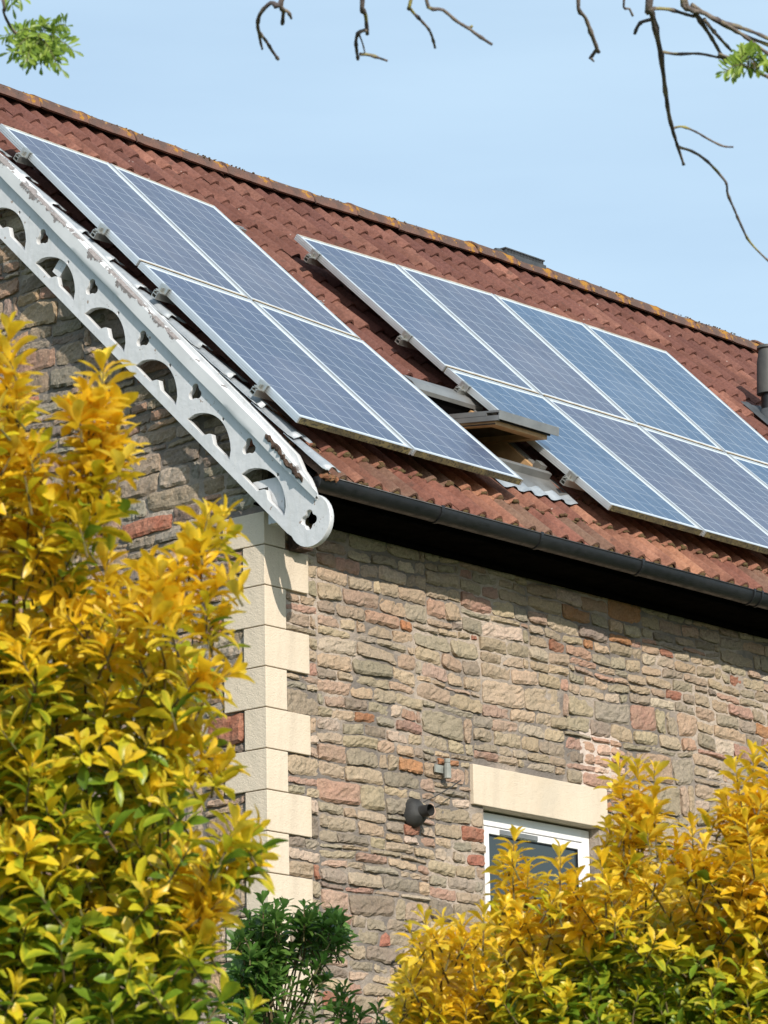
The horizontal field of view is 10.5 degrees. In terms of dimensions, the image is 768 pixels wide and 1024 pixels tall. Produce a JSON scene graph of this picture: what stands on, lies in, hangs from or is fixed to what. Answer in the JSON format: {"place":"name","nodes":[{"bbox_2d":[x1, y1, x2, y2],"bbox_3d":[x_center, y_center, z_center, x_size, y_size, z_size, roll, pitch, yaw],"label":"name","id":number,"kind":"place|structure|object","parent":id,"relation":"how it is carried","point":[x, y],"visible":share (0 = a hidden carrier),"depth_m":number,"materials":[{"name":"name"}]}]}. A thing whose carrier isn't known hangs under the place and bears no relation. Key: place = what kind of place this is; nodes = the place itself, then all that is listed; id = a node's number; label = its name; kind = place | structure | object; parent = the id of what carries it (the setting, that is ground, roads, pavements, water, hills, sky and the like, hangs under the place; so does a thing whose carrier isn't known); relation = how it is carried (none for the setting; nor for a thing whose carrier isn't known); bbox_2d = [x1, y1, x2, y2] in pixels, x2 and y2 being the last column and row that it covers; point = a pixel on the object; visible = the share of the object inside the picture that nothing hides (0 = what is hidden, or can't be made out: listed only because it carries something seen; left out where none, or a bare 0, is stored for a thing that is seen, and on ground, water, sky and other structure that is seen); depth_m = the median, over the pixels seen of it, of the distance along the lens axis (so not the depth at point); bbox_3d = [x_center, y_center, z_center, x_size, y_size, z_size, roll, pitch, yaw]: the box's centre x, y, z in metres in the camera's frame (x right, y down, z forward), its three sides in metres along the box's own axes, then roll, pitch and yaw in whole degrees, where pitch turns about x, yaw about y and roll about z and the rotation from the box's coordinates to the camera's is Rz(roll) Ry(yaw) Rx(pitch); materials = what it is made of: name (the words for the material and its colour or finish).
{"place":"outdoors","nodes":[
{"label":"outdoors","id":0,"kind":"place"},
{"bbox_2d":[0,0,767,343],"label":"sky","id":1,"kind":"structure","parent":0,"point":[524,142],"materials":[{"name":"blue"}]},
{"label":"ground","id":2,"kind":"structure","parent":0,"visible":0},
{"bbox_2d":[0,311,288,1023],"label":"golden shrub","id":3,"kind":"object","parent":2,"relation":"on","point":[149,947],"visible":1,"depth_m":10.63,"materials":[{"name":"yellow plant"}]},
{"bbox_2d":[209,890,392,1023],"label":"green shrub","id":4,"kind":"object","parent":2,"relation":"on","point":[261,966],"visible":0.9,"depth_m":17.44,"materials":[{"name":"green plant"}]},
{"bbox_2d":[0,84,767,1023],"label":"stone house","id":5,"kind":"structure","parent":2,"relation":"on","point":[452,672],"depth_m":24.61,"materials":[{"name":"brown stone"}]},
{"bbox_2d":[13,147,246,232],"bbox_3d":[-1.545,-1.995,25.979,0.101,0.103,2.052,-12,-17,38],"label":"mounting rail","id":6,"kind":"object","parent":5,"relation":"attached to","point":[21,157],"visible":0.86,"depth_m":25.24,"materials":[{"name":"silver metal"}]},
{"bbox_2d":[110,163,360,339],"bbox_3d":[-0.962,-1.613,25.858,1.344,1.258,0.917,-12,-17,38],"label":"solar panel","id":7,"kind":"object","parent":6,"relation":"attached to","point":[241,260],"visible":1,"depth_m":25.84,"materials":[{"name":"glass"}]},
{"bbox_2d":[151,283,176,305],"bbox_3d":[-0.651,-1.112,24.906,0.101,0.103,2.052,-12,-17,38],"label":"mounting rail","id":8,"kind":"object","parent":5,"relation":"attached to","point":[161,292],"visible":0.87,"depth_m":24.16,"materials":[{"name":"silver metal"}]},
{"bbox_2d":[253,301,522,484],"bbox_3d":[0.014,-0.710,24.885,1.246,1.167,1.023,-12,-17,38],"label":"solar panel","id":9,"kind":"object","parent":8,"relation":"attached to","point":[420,423],"visible":1,"depth_m":24.80,"materials":[{"name":"glass"}]},
{"bbox_2d":[90,223,323,304],"bbox_3d":[-1.037,-1.492,25.366,0.101,0.103,2.052,-12,-17,38],"label":"mounting rail","id":10,"kind":"object","parent":5,"relation":"attached to","point":[99,232],"visible":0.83,"depth_m":24.62,"materials":[{"name":"silver metal"}]},
{"bbox_2d":[0,124,249,298],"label":"solar panel","id":11,"kind":"object","parent":10,"relation":"attached to","point":[96,192],"visible":1,"depth_m":25.20,"materials":[{"name":"glass"}]},
{"bbox_2d":[249,379,274,401],"bbox_3d":[-0.060,-0.533,24.211,0.101,0.103,2.052,-12,-17,38],"label":"mounting rail","id":12,"kind":"object","parent":5,"relation":"attached to","point":[259,388],"visible":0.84,"depth_m":23.47,"materials":[{"name":"silver metal"}]},
{"bbox_2d":[138,262,412,454],"bbox_3d":[-0.658,-0.901,24.154,1.303,1.220,0.981,-12,-17,38],"label":"solar panel","id":13,"kind":"object","parent":12,"relation":"attached to","point":[253,341],"visible":1,"depth_m":24.07,"materials":[{"name":"glass"}]},
{"bbox_2d":[303,249,327,269],"bbox_3d":[0.817,-1.327,28.553,0.101,0.103,4.052,-12,-17,38],"label":"mounting rail","id":14,"kind":"object","parent":5,"relation":"attached to","point":[312,256],"visible":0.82,"depth_m":27.07,"materials":[{"name":"silver metal"}]},
{"bbox_2d":[397,264,634,423],"bbox_3d":[0.875,-1.120,27.945,1.294,1.211,1.107,-12,-17,38],"label":"solar panel","id":15,"kind":"object","parent":14,"relation":"attached to","point":[514,342],"visible":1,"depth_m":27.91,"materials":[{"name":"glass"}]},
{"bbox_2d":[583,323,767,465],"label":"solar panel","id":16,"kind":"object","parent":14,"relation":"attached to","point":[718,421],"visible":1,"depth_m":29.48,"materials":[{"name":"glass"}]},
{"bbox_2d":[394,330,418,350],"bbox_3d":[1.408,-0.771,27.935,0.101,0.103,4.052,-12,-17,38],"label":"mounting rail","id":17,"kind":"object","parent":5,"relation":"attached to","point":[403,338],"visible":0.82,"depth_m":26.45,"materials":[{"name":"silver metal"}]},
{"bbox_2d":[294,234,539,394],"bbox_3d":[0.213,-1.278,27.130,1.269,1.188,1.049,-12,-17,38],"label":"solar panel","id":18,"kind":"object","parent":17,"relation":"attached to","point":[396,298],"visible":1,"depth_m":27.06,"materials":[{"name":"glass"}]},
{"bbox_2d":[493,294,724,451],"bbox_3d":[1.540,-0.945,28.714,1.317,1.233,1.122,-12,-17,38],"label":"solar panel","id":19,"kind":"object","parent":17,"relation":"attached to","point":[609,373],"visible":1,"depth_m":28.69,"materials":[{"name":"glass"}]},
{"bbox_2d":[454,380,471,396],"bbox_3d":[2.090,-0.357,27.959,0.101,0.103,5.052,-12,-17,38],"label":"mounting rail","id":20,"kind":"object","parent":5,"relation":"attached to","point":[462,387],"visible":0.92,"depth_m":26.09,"materials":[{"name":"silver metal"}]},
{"bbox_2d":[544,396,767,553],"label":"solar panel","id":21,"kind":"object","parent":20,"relation":"attached to","point":[687,491],"visible":1,"depth_m":26.91,"materials":[{"name":"glass"}]},
{"bbox_2d":[639,425,767,532],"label":"solar panel","id":22,"kind":"object","parent":20,"relation":"attached to","point":[735,483],"visible":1,"depth_m":27.79,"materials":[{"name":"glass"}]},
{"bbox_2d":[403,375,580,506],"bbox_3d":[0.580,-0.428,25.687,0.994,0.858,0.790,-12,-17,38],"label":"roof window","id":23,"kind":"structure","parent":5,"relation":"in","point":[497,430],"depth_m":25.63,"materials":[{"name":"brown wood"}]},
{"bbox_2d":[483,812,589,964],"bbox_3d":[0.885,2.546,24.842,0.080,1.426,1.117,-12,-17,38],"label":"window","id":24,"kind":"structure","parent":5,"relation":"in","point":[541,836],"depth_m":24.98,"materials":[{"name":"white plastic"}]},
{"bbox_2d":[560,470,585,491],"bbox_3d":[2.738,0.209,27.419,0.101,0.103,5.052,-12,-17,38],"label":"mounting rail","id":25,"kind":"object","parent":5,"relation":"attached to","point":[569,478],"visible":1,"depth_m":25.56,"materials":[{"name":"silver metal"}]},
{"bbox_2d":[444,368,703,535],"bbox_3d":[1.182,-0.385,26.172,1.166,1.092,1.127,-12,-17,38],"label":"solar panel","id":26,"kind":"object","parent":25,"relation":"attached to","point":[607,479],"visible":1,"depth_m":26.12,"materials":[{"name":"glass"}]},
{"bbox_2d":[728,454,767,486],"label":"solar panel","id":27,"kind":"object","parent":25,"relation":"attached to","point":[759,471],"visible":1,"depth_m":28.52,"materials":[{"name":"glass"}]},
{"bbox_2d":[0,0,767,261],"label":"ash tree","id":28,"kind":"object","parent":2,"relation":"on","point":[31,45],"visible":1,"depth_m":11.98,"materials":[{"name":"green plant"}]},
{"bbox_2d":[384,739,767,1023],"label":"golden shrub","id":29,"kind":"object","parent":2,"relation":"on","point":[620,946],"visible":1,"depth_m":13.19,"materials":[{"name":"yellow plant"}]}
]}

